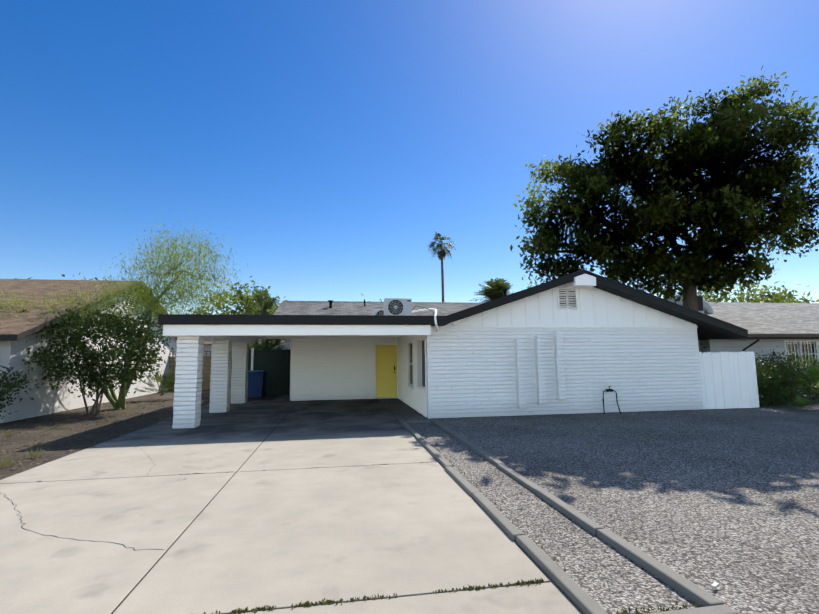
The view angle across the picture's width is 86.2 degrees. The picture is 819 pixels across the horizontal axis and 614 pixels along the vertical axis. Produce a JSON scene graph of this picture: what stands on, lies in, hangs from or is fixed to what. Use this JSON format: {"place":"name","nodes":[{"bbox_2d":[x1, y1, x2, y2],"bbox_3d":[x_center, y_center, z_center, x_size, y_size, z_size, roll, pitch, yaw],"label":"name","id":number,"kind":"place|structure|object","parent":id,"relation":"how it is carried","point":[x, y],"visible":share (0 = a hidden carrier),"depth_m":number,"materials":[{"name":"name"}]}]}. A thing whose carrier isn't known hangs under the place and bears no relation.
{"place":"outdoors","nodes":[
{"label":"outdoors","id":0,"kind":"place"},
{"bbox_2d":[0,279,176,422],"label":"neighbour house","id":1,"kind":"structure","parent":0,"point":[16,336],"depth_m":13.34,"materials":[{"name":"paint"}]},
{"bbox_2d":[0,399,581,613],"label":"driveway","id":2,"kind":"structure","parent":0,"point":[271,519],"depth_m":4.14,"materials":[{"name":"concrete"}]},
{"bbox_2d":[0,415,368,549],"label":"driveway cracks","id":3,"kind":"object","parent":2,"relation":"on","point":[90,540],"visible":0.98,"depth_m":4.22,"materials":[{"name":"grey concrete"}]},
{"bbox_2d":[37,428,700,613],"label":"weeds","id":4,"kind":"object","parent":2,"relation":"on","point":[330,601],"visible":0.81,"depth_m":2.85,"materials":[{"name":"green plant"}]},
{"bbox_2d":[0,390,818,613],"bbox_3d":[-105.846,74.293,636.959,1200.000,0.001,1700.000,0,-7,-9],"label":"ground","id":5,"kind":"structure","parent":0,"point":[727,499],"depth_m":5.48,"materials":[{"name":"grey gravel"}]},
{"bbox_2d":[0,363,38,418],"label":"shrub","id":6,"kind":"object","parent":5,"relation":"on","point":[8,386],"depth_m":11.02,"materials":[{"name":"green plant"}]},
{"bbox_2d":[15,274,105,279],"bbox_3d":[-27.525,1.785,36.423,13.215,8.684,12.751,0,-7,-9],"label":"tree","id":7,"kind":"object","parent":5,"relation":"on","point":[63,275],"depth_m":35.87,"materials":[{"name":"green plant"}]},
{"bbox_2d":[0,417,171,468],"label":"dry grass tufts","id":8,"kind":"object","parent":5,"relation":"on","point":[7,461],"visible":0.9,"depth_m":7.24,"materials":[{"name":"plant"}]},
{"bbox_2d":[21,299,173,414],"bbox_3d":[-9.309,1.511,13.067,4.214,3.406,3.333,0,-7,-9],"label":"citrus shrub","id":9,"kind":"object","parent":5,"relation":"on","point":[90,376],"depth_m":12.65,"materials":[{"name":"green plant"}]},
{"bbox_2d":[0,398,209,475],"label":"fallen leaves","id":10,"kind":"object","parent":5,"relation":"on","point":[23,422],"visible":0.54,"depth_m":10.70,"materials":[{"name":"brown plant"}]},
{"bbox_2d":[0,219,256,409],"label":"palo verde","id":11,"kind":"object","parent":5,"relation":"on","point":[174,279],"depth_m":14.37,"materials":[{"name":"green plant"}]},
{"bbox_2d":[136,365,174,395],"bbox_3d":[-9.703,2.855,17.082,1.842,1.215,2.074,-3,-7,17],"label":"bush","id":12,"kind":"object","parent":5,"relation":"on","point":[170,376],"visible":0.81,"depth_m":17.02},
{"bbox_2d":[168,339,290,395],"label":"backyard fences and sheds","id":13,"kind":"object","parent":5,"relation":"on","point":[272,362],"visible":0.17,"depth_m":18.72,"materials":[{"name":"black paint"}]},
{"bbox_2d":[183,276,287,314],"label":"tree","id":14,"kind":"object","parent":5,"relation":"on","point":[244,301],"depth_m":41.58,"materials":[{"name":"green plant"}]},
{"bbox_2d":[247,370,266,396],"bbox_3d":[-6.169,3.094,17.592,0.740,1.077,0.858,0,-7,-9],"label":"recycling bin","id":15,"kind":"object","parent":5,"relation":"on","point":[256,379],"visible":0.85,"depth_m":17.25,"materials":[{"name":"blue plastic"}]},
{"bbox_2d":[244,289,279,314],"bbox_3d":[-11.446,2.090,34.522,3.747,6.979,3.722,0,-7,-9],"label":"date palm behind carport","id":16,"kind":"object","parent":5,"relation":"on","point":[265,303],"depth_m":34.50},
{"bbox_2d":[248,339,290,365],"bbox_3d":[-7.244,3.479,21.313,4.161,5.170,3.851,0,-7,-9],"label":"tree","id":17,"kind":"object","parent":5,"relation":"on","point":[264,344],"visible":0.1,"depth_m":21.11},
{"bbox_2d":[163,325,430,428],"bbox_3d":[-2.967,2.479,13.645,6.420,3.361,6.830,0,-7,-9],"label":"carport","id":18,"kind":"object","parent":5,"relation":"on","point":[333,362],"visible":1,"depth_m":15.48,"materials":[{"name":"white paint"}]},
{"bbox_2d":[427,231,456,301],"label":"tall fan palm","id":19,"kind":"object","parent":5,"relation":"on","point":[437,237],"depth_m":62.46,"materials":[{"name":"green plant"}]},
{"bbox_2d":[436,250,446,259],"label":"palm fronds","id":20,"kind":"object","parent":19,"relation":"attached to","point":[440,254],"visible":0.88,"depth_m":62.38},
{"bbox_2d":[470,278,513,302],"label":"date palm","id":21,"kind":"object","parent":5,"relation":"on","point":[492,291],"visible":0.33,"depth_m":41.24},
{"bbox_2d":[398,274,703,418],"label":"house","id":22,"kind":"structure","parent":5,"relation":"on","point":[579,344],"depth_m":12.01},
{"bbox_2d":[158,269,747,341],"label":"house roofs","id":23,"kind":"structure","parent":22,"relation":"on","point":[337,313],"depth_m":11.95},
{"bbox_2d":[372,309,383,314],"bbox_3d":[-0.931,0.442,15.799,0.800,0.710,0.316,0,-7,-9],"label":"ac unit","id":24,"kind":"object","parent":23,"relation":"on","point":[377,311],"visible":0.23,"depth_m":15.65,"materials":[{"name":"white metal"}]},
{"bbox_2d":[384,298,411,315],"bbox_3d":[-0.376,0.163,13.995,0.870,0.850,0.336,0,-7,-9],"label":"ac unit","id":25,"kind":"object","parent":23,"relation":"on","point":[398,306],"visible":0.88,"depth_m":13.86,"materials":[{"name":"white metal"}]},
{"bbox_2d":[328,289,507,307],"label":"roof vents","id":26,"kind":"object","parent":23,"relation":"on","point":[503,290],"visible":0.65,"depth_m":20.26,"materials":[{"name":"black metal"}]},
{"bbox_2d":[412,305,460,335],"bbox_3d":[0.726,0.358,12.530,0.854,1.068,3.218,1,-7,-11],"label":"pipe","id":27,"kind":"object","parent":23,"relation":"on","point":[435,314],"visible":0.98,"depth_m":11.50,"materials":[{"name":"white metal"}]},
{"bbox_2d":[399,419,738,613],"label":"gravel strip kerbs","id":28,"kind":"structure","parent":5,"relation":"on","point":[577,595],"depth_m":3.56,"materials":[{"name":"concrete"}]},
{"bbox_2d":[602,386,620,413],"bbox_3d":[5.483,2.543,11.887,0.555,0.782,0.070,0,-7,-9],"label":"pipe","id":29,"kind":"object","parent":5,"relation":"on","point":[609,390],"visible":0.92,"depth_m":11.88,"materials":[{"name":"grey metal"}]},
{"bbox_2d":[510,66,818,351],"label":"shade tree","id":30,"kind":"object","parent":5,"relation":"on","point":[731,109],"depth_m":13.66,"materials":[{"name":"green plant"}]},
{"bbox_2d":[699,351,758,408],"bbox_3d":[9.304,2.127,12.825,1.892,1.632,0.123,0,-7,-9],"label":"white fence","id":31,"kind":"object","parent":5,"relation":"on","point":[728,379],"visible":0.96,"depth_m":12.77,"materials":[{"name":"paint"}]},
{"bbox_2d":[663,279,818,302],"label":"tree","id":32,"kind":"object","parent":5,"relation":"on","point":[779,297],"depth_m":40.20,"materials":[{"name":"green plant"}]},
{"bbox_2d":[754,345,818,405],"bbox_3d":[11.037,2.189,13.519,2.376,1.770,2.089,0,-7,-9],"label":"oleander","id":33,"kind":"object","parent":5,"relation":"on","point":[768,385],"depth_m":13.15,"materials":[{"name":"green plant"}]},
{"bbox_2d":[782,396,816,408],"bbox_3d":[10.856,2.622,12.150,0.674,0.318,0.857,0,-7,-9],"label":"bush","id":34,"kind":"object","parent":5,"relation":"on","point":[802,401],"visible":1,"depth_m":12.14,"materials":[{"name":"green plant"}]},
{"bbox_2d":[791,362,818,393],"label":"bush","id":35,"kind":"object","parent":5,"relation":"on","point":[815,374],"visible":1,"depth_m":12.75,"materials":[{"name":"green plant"}]},
{"bbox_2d":[0,0,818,314],"label":"sky","id":36,"kind":"structure","parent":0,"point":[333,140],"materials":[{"name":"blue"}]},
{"bbox_2d":[668,294,818,396],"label":"neighbour house","id":37,"kind":"structure","parent":0,"point":[786,327],"depth_m":16.32,"materials":[{"name":"grey"}]}
]}

